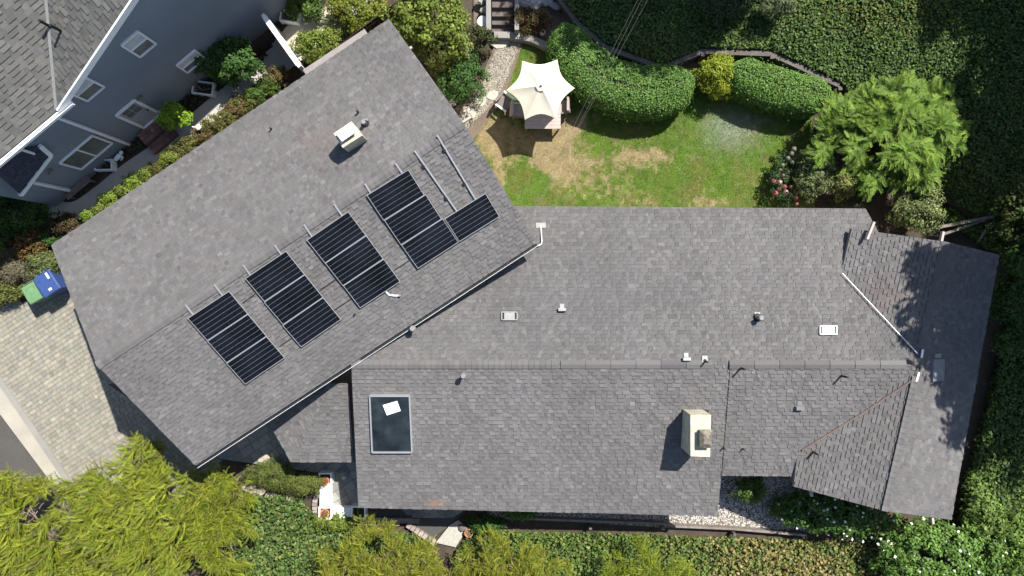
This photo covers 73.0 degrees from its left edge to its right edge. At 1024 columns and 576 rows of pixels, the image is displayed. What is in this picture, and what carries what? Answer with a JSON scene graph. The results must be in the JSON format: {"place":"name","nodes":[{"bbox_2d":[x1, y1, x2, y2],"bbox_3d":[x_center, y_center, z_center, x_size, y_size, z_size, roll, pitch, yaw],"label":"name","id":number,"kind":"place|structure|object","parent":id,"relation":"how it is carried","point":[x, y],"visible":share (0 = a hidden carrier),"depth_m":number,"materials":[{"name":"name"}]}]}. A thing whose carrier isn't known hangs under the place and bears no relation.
{"place":"outdoors","nodes":[
{"label":"outdoors","id":0,"kind":"place"},
{"bbox_2d":[0,415,47,480],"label":"street","id":1,"kind":"structure","parent":0,"point":[15,454],"depth_m":29.05,"materials":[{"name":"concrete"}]},
{"bbox_2d":[0,377,90,511],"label":"pale apron strip","id":2,"kind":"object","parent":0,"point":[34,432],"visible":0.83,"depth_m":28.95,"materials":[{"name":"concrete"}]},
{"bbox_2d":[0,481,106,575],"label":"planting bed","id":3,"kind":"object","parent":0,"point":[46,504],"depth_m":29.03,"materials":[{"name":"soil"}]},
{"bbox_2d":[0,461,95,575],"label":"lime tree","id":4,"kind":"object","parent":3,"relation":"on","point":[20,554],"visible":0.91,"depth_m":26.23,"materials":[{"name":"green plant"}]},
{"bbox_2d":[0,291,222,498],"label":"driveway","id":5,"kind":"structure","parent":0,"point":[79,411],"depth_m":28.97,"materials":[{"name":"stone"}]},
{"bbox_2d":[21,280,56,304],"bbox_3d":[-19.367,0.150,28.435,0.669,1.129,0.857,-30,90,0],"label":"wheelie bin","id":6,"kind":"object","parent":5,"relation":"on","point":[32,293],"visible":0.56,"depth_m":27.89,"materials":[{"name":"green plastic"}]},
{"bbox_2d":[33,269,67,297],"bbox_3d":[-18.669,-0.212,28.337,0.785,1.327,0.993,-33,90,0],"label":"wheelie bin","id":7,"kind":"object","parent":5,"relation":"on","point":[48,283],"visible":0.81,"depth_m":27.71,"materials":[{"name":"blue plastic"}]},
{"bbox_2d":[29,0,375,219],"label":"neighbour path","id":8,"kind":"structure","parent":0,"point":[213,105],"depth_m":28.97,"materials":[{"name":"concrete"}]},
{"bbox_2d":[137,119,178,154],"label":"brick steps","id":9,"kind":"structure","parent":8,"relation":"on","point":[155,138],"depth_m":28.77,"materials":[{"name":"brick"}]},
{"bbox_2d":[96,47,267,172],"bbox_3d":[-14.867,-6.805,28.838,11.022,0.374,1.022,-32,90,0],"label":"ground cover","id":10,"kind":"object","parent":8,"relation":"on","point":[133,146],"visible":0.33,"depth_m":28.86,"materials":[{"name":"green plant"}]},
{"bbox_2d":[261,13,304,71],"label":"white gate","id":11,"kind":"structure","parent":8,"relation":"on","point":[276,32],"depth_m":27.16,"materials":[{"name":"paint"}]},
{"bbox_2d":[272,0,336,57],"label":"sunlit path slab","id":12,"kind":"structure","parent":8,"relation":"on","point":[289,31],"depth_m":28.96,"materials":[{"name":"concrete"}]},
{"bbox_2d":[108,383,463,537],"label":"slate terrace","id":13,"kind":"structure","parent":0,"point":[252,447],"depth_m":28.92,"materials":[{"name":"stone"}]},
{"bbox_2d":[318,470,367,518],"bbox_3d":[-6.993,8.562,28.695,1.938,0.470,1.911,0,90,0],"label":"corner bench","id":14,"kind":"object","parent":13,"relation":"on","point":[326,497],"visible":0.77,"depth_m":28.50,"materials":[{"name":"white paint"}]},
{"bbox_2d":[312,494,435,544],"bbox_3d":[-5.808,9.898,28.870,5.406,0.248,1.252,20,90,0],"label":"stone edging","id":15,"kind":"object","parent":13,"relation":"on","point":[415,529],"visible":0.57,"depth_m":28.76,"materials":[{"name":"beige stone"}]},
{"bbox_2d":[436,520,467,546],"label":"speckled slab","id":16,"kind":"structure","parent":13,"relation":"on","point":[452,535],"depth_m":28.93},
{"bbox_2d":[454,41,522,138],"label":"garden path","id":17,"kind":"structure","parent":0,"point":[475,128],"depth_m":28.95,"materials":[{"name":"beige gravel"}]},
{"bbox_2d":[0,0,1023,575],"bbox_3d":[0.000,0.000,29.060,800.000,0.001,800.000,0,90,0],"label":"ground","id":18,"kind":"structure","parent":0,"point":[880,206],"depth_m":29.06,"materials":[{"name":"soil"}]},
{"bbox_2d":[0,280,28,307],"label":"olive shrub","id":19,"kind":"object","parent":18,"relation":"on","point":[14,293],"visible":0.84,"depth_m":28.23,"materials":[{"name":"green plant"}]},
{"bbox_2d":[0,248,38,285],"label":"grey shrub","id":20,"kind":"object","parent":18,"relation":"on","point":[8,270],"visible":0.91,"depth_m":27.96,"materials":[{"name":"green plant"}]},
{"bbox_2d":[3,228,52,260],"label":"rust shrub","id":21,"kind":"object","parent":18,"relation":"on","point":[25,244],"visible":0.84,"depth_m":27.90,"materials":[{"name":"brown plant"}]},
{"bbox_2d":[0,196,60,246],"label":"dark shrub","id":22,"kind":"object","parent":18,"relation":"on","point":[21,224],"visible":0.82,"depth_m":27.65,"materials":[{"name":"green plant"}]},
{"bbox_2d":[21,250,60,279],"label":"olive shrub","id":23,"kind":"object","parent":18,"relation":"on","point":[44,261],"visible":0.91,"depth_m":27.88,"materials":[{"name":"green plant"}]},
{"bbox_2d":[0,387,114,568],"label":"kerb","id":24,"kind":"structure","parent":18,"relation":"on","point":[9,414],"depth_m":29.00,"materials":[{"name":"concrete"}]},
{"bbox_2d":[43,210,80,235],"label":"rust shrub","id":25,"kind":"object","parent":18,"relation":"on","point":[60,226],"visible":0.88,"depth_m":28.12,"materials":[{"name":"brown plant"}]},
{"bbox_2d":[49,544,113,575],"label":"lime tree","id":26,"kind":"object","parent":18,"relation":"on","point":[69,569],"visible":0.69,"depth_m":26.64,"materials":[{"name":"green plant"}]},
{"bbox_2d":[58,430,221,575],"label":"lime tree","id":27,"kind":"object","parent":18,"relation":"on","point":[106,534],"visible":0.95,"depth_m":25.94,"materials":[{"name":"green plant"}]},
{"bbox_2d":[0,0,287,205],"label":"neighbour house","id":28,"kind":"structure","parent":18,"relation":"on","point":[73,110],"depth_m":24.54,"materials":[{"name":"blue paint"}]},
{"bbox_2d":[59,135,112,169],"bbox_3d":[-16.759,-5.329,27.250,1.701,1.408,0.090,-40,90,0],"label":"window","id":29,"kind":"structure","parent":28,"relation":"in","point":[92,147],"depth_m":27.24,"materials":[{"name":"white paint"}]},
{"bbox_2d":[74,77,104,101],"bbox_3d":[-14.851,-6.931,24.065,0.848,1.284,0.090,-40,90,0],"label":"window","id":30,"kind":"structure","parent":28,"relation":"in","point":[89,88],"depth_m":24.28,"materials":[{"name":"white glass"}]},
{"bbox_2d":[115,99,160,128],"bbox_3d":[-14.862,-6.921,27.567,1.006,2.072,0.140,-40,90,0],"label":"door","id":31,"kind":"structure","parent":28,"relation":"in","point":[137,113],"depth_m":27.49,"materials":[{"name":"white paint"}]},
{"bbox_2d":[120,30,156,57],"bbox_3d":[-12.998,-8.486,24.096,0.799,1.248,0.090,-40,90,0],"label":"window","id":32,"kind":"structure","parent":28,"relation":"in","point":[138,44],"depth_m":24.07,"materials":[{"name":"white glass"}]},
{"bbox_2d":[176,49,204,73],"bbox_3d":[-12.557,-8.856,27.057,0.972,0.941,0.090,-40,90,0],"label":"window","id":33,"kind":"structure","parent":28,"relation":"in","point":[187,64],"depth_m":26.99,"materials":[{"name":"white glass"}]},
{"bbox_2d":[153,100,193,130],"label":"bright shrub","id":34,"kind":"object","parent":18,"relation":"on","point":[169,111],"visible":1,"depth_m":27.76,"materials":[{"name":"green plant"}]},
{"bbox_2d":[179,459,262,575],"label":"lime tree","id":35,"kind":"object","parent":18,"relation":"on","point":[220,514],"visible":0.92,"depth_m":26.38,"materials":[{"name":"green plant"}]},
{"bbox_2d":[193,34,265,89],"bbox_3d":[-11.550,-9.160,27.981,3.230,2.254,2.193,0,90,0],"label":"dark hedge shrub","id":36,"kind":"object","parent":18,"relation":"on","point":[229,67],"visible":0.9,"depth_m":27.41,"materials":[{"name":"green plant"}]},
{"bbox_2d":[254,71,280,97],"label":"border shrub","id":37,"kind":"object","parent":18,"relation":"on","point":[267,85],"visible":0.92,"depth_m":28.43,"materials":[{"name":"green plant"}]},
{"bbox_2d":[239,455,297,493],"bbox_3d":[-9.939,7.604,28.365,2.464,1.481,1.665,0,90,0],"label":"juniper","id":38,"kind":"object","parent":18,"relation":"on","point":[281,476],"visible":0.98,"depth_m":28.04,"materials":[{"name":"green plant"}]},
{"bbox_2d":[258,65,294,92],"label":"border shrub","id":39,"kind":"object","parent":18,"relation":"on","point":[284,74],"visible":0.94,"depth_m":28.42,"materials":[{"name":"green plant"}]},
{"bbox_2d":[277,469,325,496],"bbox_3d":[-8.619,7.979,28.411,2.140,1.395,1.171,0,90,0],"label":"juniper","id":40,"kind":"object","parent":18,"relation":"on","point":[304,480],"visible":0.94,"depth_m":28.06,"materials":[{"name":"green plant"}]},
{"bbox_2d":[281,0,324,24],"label":"sunny shrub","id":41,"kind":"object","parent":18,"relation":"on","point":[313,9],"visible":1,"depth_m":28.14,"materials":[{"name":"green plant"}]},
{"bbox_2d":[288,26,342,63],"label":"sunny shrub","id":42,"kind":"object","parent":18,"relation":"on","point":[307,48],"visible":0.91,"depth_m":27.72,"materials":[{"name":"green plant"}]},
{"bbox_2d":[218,494,432,575],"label":"ivy","id":43,"kind":"object","parent":18,"relation":"on","point":[259,552],"visible":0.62,"depth_m":28.65,"materials":[{"name":"green plant"}]},
{"bbox_2d":[311,508,360,533],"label":"leafy shrub","id":44,"kind":"object","parent":18,"relation":"on","point":[339,524],"visible":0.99,"depth_m":28.37,"materials":[{"name":"green plant"}]},
{"bbox_2d":[323,0,387,34],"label":"sunny shrub","id":45,"kind":"object","parent":18,"relation":"on","point":[363,11],"visible":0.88,"depth_m":27.65,"materials":[{"name":"green plant"}]},
{"bbox_2d":[302,0,408,74],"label":"board fence","id":46,"kind":"object","parent":18,"relation":"on","point":[377,19],"visible":0.24,"depth_m":27.45,"materials":[{"name":"wood"}]},
{"bbox_2d":[311,508,447,575],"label":"lime tree","id":47,"kind":"object","parent":18,"relation":"on","point":[377,566],"visible":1,"depth_m":26.49,"materials":[{"name":"green plant"}]},
{"bbox_2d":[376,0,474,61],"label":"leafy tree","id":48,"kind":"object","parent":18,"relation":"on","point":[411,24],"visible":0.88,"depth_m":26.22,"materials":[{"name":"green plant"}]},
{"bbox_2d":[411,28,461,77],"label":"needle shrub","id":49,"kind":"object","parent":18,"relation":"on","point":[431,60],"visible":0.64,"depth_m":26.98,"materials":[{"name":"green plant"}]},
{"bbox_2d":[434,50,491,105],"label":"dark shrub","id":50,"kind":"object","parent":18,"relation":"on","point":[461,93],"visible":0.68,"depth_m":27.57,"materials":[{"name":"green plant"}]},
{"bbox_2d":[464,24,498,57],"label":"dark shrub","id":51,"kind":"object","parent":18,"relation":"on","point":[483,31],"visible":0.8,"depth_m":28.15,"materials":[{"name":"green plant"}]},
{"bbox_2d":[465,513,508,537],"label":"leafy shrub","id":52,"kind":"object","parent":18,"relation":"on","point":[476,524],"visible":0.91,"depth_m":28.44,"materials":[{"name":"green plant"}]},
{"bbox_2d":[486,0,518,36],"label":"garden steps","id":53,"kind":"structure","parent":18,"relation":"on","point":[497,11],"depth_m":28.48,"materials":[{"name":"stone"}]},
{"bbox_2d":[449,523,576,575],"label":"lime tree","id":54,"kind":"object","parent":18,"relation":"on","point":[484,568],"visible":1,"depth_m":26.63,"materials":[{"name":"green plant"}]},
{"bbox_2d":[494,31,546,51],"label":"garden wall","id":55,"kind":"structure","parent":18,"relation":"on","point":[534,41],"depth_m":28.60,"materials":[{"name":"stone"}]},
{"bbox_2d":[51,19,999,523],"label":"house","id":56,"kind":"structure","parent":18,"relation":"on","point":[599,395],"depth_m":24.98,"materials":[{"name":"grey"}]},
{"bbox_2d":[414,151,456,210],"bbox_3d":[-2.549,-3.504,23.385,0.130,0.950,2.492,-35,90,0],"label":"mounting rail","id":57,"kind":"object","parent":56,"relation":"attached to","point":[423,167],"visible":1,"depth_m":23.31,"materials":[{"name":"metal"}]},
{"bbox_2d":[445,193,499,241],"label":"solar panel","id":58,"kind":"object","parent":57,"relation":"attached to","point":[472,217],"visible":1,"depth_m":23.88,"materials":[{"name":"black glass"}]},
{"bbox_2d":[930,353,944,381],"bbox_3d":[15.355,2.876,24.974,0.529,0.288,1.023,0,90,0],"label":"box vent","id":59,"kind":"object","parent":56,"relation":"attached to","point":[937,368],"visible":1,"depth_m":24.92,"materials":[{"name":"grey metal"}]},
{"bbox_2d":[600,532,701,575],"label":"lime tree","id":60,"kind":"object","parent":18,"relation":"on","point":[682,567],"visible":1,"depth_m":26.86,"materials":[{"name":"green plant"}]},
{"bbox_2d":[486,475,820,532],"bbox_3d":[6.036,8.746,29.010,14.218,0.080,3.005,0,90,0],"label":"gravel strip","id":61,"kind":"object","parent":18,"relation":"on","point":[718,516],"visible":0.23,"depth_m":28.97,"materials":[{"name":"gravel"}]},
{"bbox_2d":[368,515,806,536],"bbox_3d":[3.124,9.823,28.790,18.201,0.420,0.430,2,90,0],"label":"timber edging","id":62,"kind":"object","parent":61,"relation":"on","point":[663,524],"visible":0.95,"depth_m":28.65,"materials":[{"name":"brown wood"}]},
{"bbox_2d":[727,476,768,505],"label":"round shrub","id":63,"kind":"object","parent":61,"relation":"on","point":[751,494],"visible":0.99,"depth_m":27.90,"materials":[{"name":"green plant"}]},
{"bbox_2d":[451,529,883,575],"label":"ivy","id":64,"kind":"object","parent":18,"relation":"on","point":[778,554],"visible":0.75,"depth_m":28.74,"materials":[{"name":"green plant"}]},
{"bbox_2d":[553,0,841,94],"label":"retaining wall","id":65,"kind":"structure","parent":18,"relation":"on","point":[571,18],"depth_m":28.20,"materials":[{"name":"grey concrete"}]},
{"bbox_2d":[688,51,733,101],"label":"golden shrub","id":66,"kind":"object","parent":18,"relation":"on","point":[722,64],"visible":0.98,"depth_m":27.68,"materials":[{"name":"yellow plant"}]},
{"bbox_2d":[762,146,857,207],"bbox_3d":[12.144,-4.461,28.508,3.775,1.221,2.568,0,90,0],"label":"hydrangea","id":67,"kind":"object","parent":18,"relation":"on","point":[782,175],"visible":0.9,"depth_m":28.18,"materials":[{"name":"green plant"}]},
{"bbox_2d":[792,149,840,202],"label":"silvery shrub","id":68,"kind":"object","parent":18,"relation":"on","point":[815,181],"visible":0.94,"depth_m":27.57,"materials":[{"name":"green plant"}]},
{"bbox_2d":[773,490,889,543],"bbox_3d":[12.889,9.044,28.046,4.415,2.157,2.714,0,90,0],"label":"flowering bush","id":69,"kind":"object","parent":18,"relation":"on","point":[860,518],"visible":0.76,"depth_m":27.58,"materials":[{"name":"green plant"}]},
{"bbox_2d":[812,95,859,152],"bbox_3d":[12.800,-6.407,27.792,1.950,2.632,2.441,0,90,0],"label":"feathery conifer","id":70,"kind":"object","parent":18,"relation":"on","point":[825,119],"visible":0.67,"depth_m":27.12,"materials":[{"name":"green plant"}]},
{"bbox_2d":[828,168,860,203],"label":"silvery shrub","id":71,"kind":"object","parent":18,"relation":"on","point":[847,186],"visible":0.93,"depth_m":27.50,"materials":[{"name":"green plant"}]},
{"bbox_2d":[828,189,877,207],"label":"silvery shrub","id":72,"kind":"object","parent":18,"relation":"on","point":[845,200],"visible":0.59,"depth_m":28.26,"materials":[{"name":"green plant"}]},
{"bbox_2d":[800,69,973,201],"bbox_3d":[14.710,-6.013,27.373,6.452,3.526,5.276,0,90,0],"label":"feathery conifer","id":73,"kind":"object","parent":18,"relation":"on","point":[912,154],"visible":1,"depth_m":26.44,"materials":[{"name":"green plant"}]},
{"bbox_2d":[885,183,946,235],"bbox_3d":[16.229,-3.230,27.999,2.497,2.208,2.293,0,90,0],"label":"cream shrub","id":74,"kind":"object","parent":18,"relation":"on","point":[930,209],"visible":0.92,"depth_m":27.50,"materials":[{"name":"green plant"}]},
{"bbox_2d":[869,512,1022,575],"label":"flowering bush","id":75,"kind":"object","parent":18,"relation":"on","point":[961,554],"visible":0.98,"depth_m":27.31,"materials":[{"name":"green plant"}]},
{"bbox_2d":[958,469,1007,539],"bbox_3d":[18.836,8.864,28.103,1.778,1.996,2.738,-25,90,0],"label":"leafy shrub","id":76,"kind":"object","parent":18,"relation":"on","point":[978,501],"visible":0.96,"depth_m":27.63,"materials":[{"name":"green plant"}]},
{"bbox_2d":[983,172,1023,242],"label":"edge tree","id":77,"kind":"object","parent":18,"relation":"on","point":[1009,216],"visible":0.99,"depth_m":26.77,"materials":[{"name":"green plant"}]},
{"bbox_2d":[987,511,1023,575],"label":"leafy shrub","id":78,"kind":"object","parent":18,"relation":"on","point":[1013,532],"visible":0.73,"depth_m":27.59,"materials":[{"name":"green plant"}]},
{"bbox_2d":[988,237,1023,357],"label":"edge tree","id":79,"kind":"object","parent":18,"relation":"on","point":[1012,292],"visible":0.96,"depth_m":26.10,"materials":[{"name":"green plant"}]},
{"bbox_2d":[474,43,815,207],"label":"lawn","id":80,"kind":"structure","parent":0,"point":[511,145],"depth_m":28.98,"materials":[{"name":"plant"}]},
{"bbox_2d":[506,60,574,118],"bbox_3d":[1.111,-7.743,27.650,2.682,2.700,2.361,0,90,0],"label":"patio umbrella","id":81,"kind":"object","parent":80,"relation":"on","point":[535,89],"visible":1,"depth_m":26.78,"materials":[{"name":"beige fabric"}]},
{"bbox_2d":[525,103,560,131],"bbox_3d":[1.256,-7.046,28.628,1.465,0.705,1.065,0,90,0],"label":"patio table","id":82,"kind":"object","parent":80,"relation":"on","point":[540,121],"visible":0.61,"depth_m":28.27,"materials":[{"name":"white wood"}]},
{"bbox_2d":[543,21,695,126],"bbox_3d":[4.144,-8.410,28.055,6.622,2.124,3.083,21,90,0],"label":"hedge","id":83,"kind":"object","parent":80,"relation":"on","point":[659,92],"visible":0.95,"depth_m":27.46,"materials":[{"name":"green plant"}]},
{"bbox_2d":[723,51,832,122],"bbox_3d":[10.744,-8.154,28.110,4.264,2.157,2.631,19,90,0],"label":"hedge","id":84,"kind":"object","parent":80,"relation":"on","point":[763,88],"visible":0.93,"depth_m":27.55,"materials":[{"name":"green plant"}]},
{"bbox_2d":[474,0,836,96],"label":"bed","id":85,"kind":"object","parent":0,"point":[558,17],"depth_m":28.96,"materials":[{"name":"soil"}]},
{"bbox_2d":[505,4,553,37],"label":"red shrub","id":86,"kind":"object","parent":85,"relation":"on","point":[538,22],"visible":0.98,"depth_m":28.21,"materials":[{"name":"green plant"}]},
{"bbox_2d":[565,0,1023,241],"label":"hillside","id":87,"kind":"structure","parent":0,"point":[951,203],"depth_m":27.97,"materials":[{"name":"green plant"}]},
{"bbox_2d":[691,0,756,29],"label":"leafy shrub","id":88,"kind":"object","parent":87,"relation":"on","point":[717,7],"visible":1,"depth_m":26.99,"materials":[{"name":"green plant"}]},
{"bbox_2d":[564,0,1023,233],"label":"ivy","id":89,"kind":"object","parent":87,"relation":"on","point":[919,22],"visible":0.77,"depth_m":27.63,"materials":[{"name":"green plant"}]},
{"bbox_2d":[758,0,796,18],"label":"leafy shrub","id":90,"kind":"object","parent":89,"relation":"on","point":[766,6],"visible":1,"depth_m":26.87,"materials":[{"name":"green plant"}]},
{"bbox_2d":[934,206,1023,575],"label":"ivy","id":91,"kind":"object","parent":87,"relation":"on","point":[1003,420],"visible":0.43,"depth_m":28.58,"materials":[{"name":"green plant"}]},
{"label":"rail","id":92,"kind":"object","parent":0,"visible":0},
{"bbox_2d":[188,291,247,340],"bbox_3d":[-9.861,0.940,23.213,1.649,0.371,0.937,-33,90,0],"label":"solar panel","id":93,"kind":"object","parent":92,"relation":"on","point":[217,316],"visible":1,"depth_m":23.20,"materials":[{"name":"black glass"}]},
{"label":"rail","id":94,"kind":"object","parent":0,"visible":0},
{"bbox_2d":[207,314,265,362],"bbox_3d":[-9.353,1.721,23.551,1.654,0.372,0.937,-34,90,0],"label":"solar panel","id":95,"kind":"object","parent":94,"relation":"attached to","point":[237,338],"visible":1,"depth_m":23.54,"materials":[{"name":"black glass"}]},
{"bbox_2d":[226,336,284,383],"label":"solar panel","id":96,"kind":"object","parent":94,"relation":"on","point":[255,360],"visible":1,"depth_m":23.87,"materials":[{"name":"black glass"}]},
{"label":"rail","id":97,"kind":"object","parent":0,"visible":0},
{"bbox_2d":[245,251,304,301],"bbox_3d":[-7.940,-0.389,23.195,1.642,0.377,0.948,-34,90,0],"label":"solar panel","id":98,"kind":"object","parent":97,"relation":"attached to","point":[276,275],"visible":1,"depth_m":23.18,"materials":[{"name":"black glass"}]},
{"bbox_2d":[264,275,322,323],"bbox_3d":[-7.421,0.399,23.538,1.669,0.382,0.948,-34,90,0],"label":"solar panel","id":99,"kind":"object","parent":97,"relation":"attached to","point":[293,299],"visible":1,"depth_m":23.52,"materials":[{"name":"black glass"}]},
{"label":"rail","id":100,"kind":"object","parent":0,"visible":0},
{"bbox_2d":[283,298,340,346],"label":"solar panel","id":101,"kind":"object","parent":100,"relation":"attached to","point":[311,322],"visible":1,"depth_m":23.87,"materials":[{"name":"black glass"}]},
{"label":"rail","id":102,"kind":"object","parent":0,"visible":0},
{"bbox_2d":[307,212,365,262],"bbox_3d":[-5.887,-1.693,23.211,1.679,0.379,0.937,-34,90,0],"label":"solar panel","id":103,"kind":"object","parent":102,"relation":"attached to","point":[333,239],"visible":1,"depth_m":23.20,"materials":[{"name":"black glass"}]},
{"bbox_2d":[325,236,382,285],"bbox_3d":[-5.362,-0.922,23.550,1.672,0.374,0.937,-34,90,0],"label":"solar panel","id":104,"kind":"object","parent":102,"relation":"attached to","point":[353,261],"visible":1,"depth_m":23.54,"materials":[{"name":"black glass"}]},
{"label":"rail","id":105,"kind":"object","parent":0,"visible":0},
{"bbox_2d":[344,259,399,307],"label":"solar panel","id":106,"kind":"object","parent":105,"relation":"attached to","point":[371,283],"visible":1,"depth_m":23.87,"materials":[{"name":"black glass"}]},
{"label":"rail","id":107,"kind":"object","parent":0,"visible":0},
{"bbox_2d":[367,170,423,220],"bbox_3d":[-3.893,-3.111,23.180,1.628,0.394,0.958,-32,90,0],"label":"solar panel","id":108,"kind":"object","parent":107,"relation":"on","point":[395,194],"visible":1,"depth_m":23.16,"materials":[{"name":"black glass"}]},
{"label":"rail","id":109,"kind":"object","parent":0,"visible":0},
{"bbox_2d":[384,194,440,244],"bbox_3d":[-3.359,-2.321,23.527,1.654,0.388,0.959,-32,90,0],"label":"solar panel","id":110,"kind":"object","parent":109,"relation":"attached to","point":[413,219],"visible":1,"depth_m":23.51,"materials":[{"name":"black glass"}]},
{"bbox_2d":[402,218,457,267],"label":"solar panel","id":111,"kind":"object","parent":109,"relation":"on","point":[430,243],"visible":1,"depth_m":23.86,"materials":[{"name":"black glass"}]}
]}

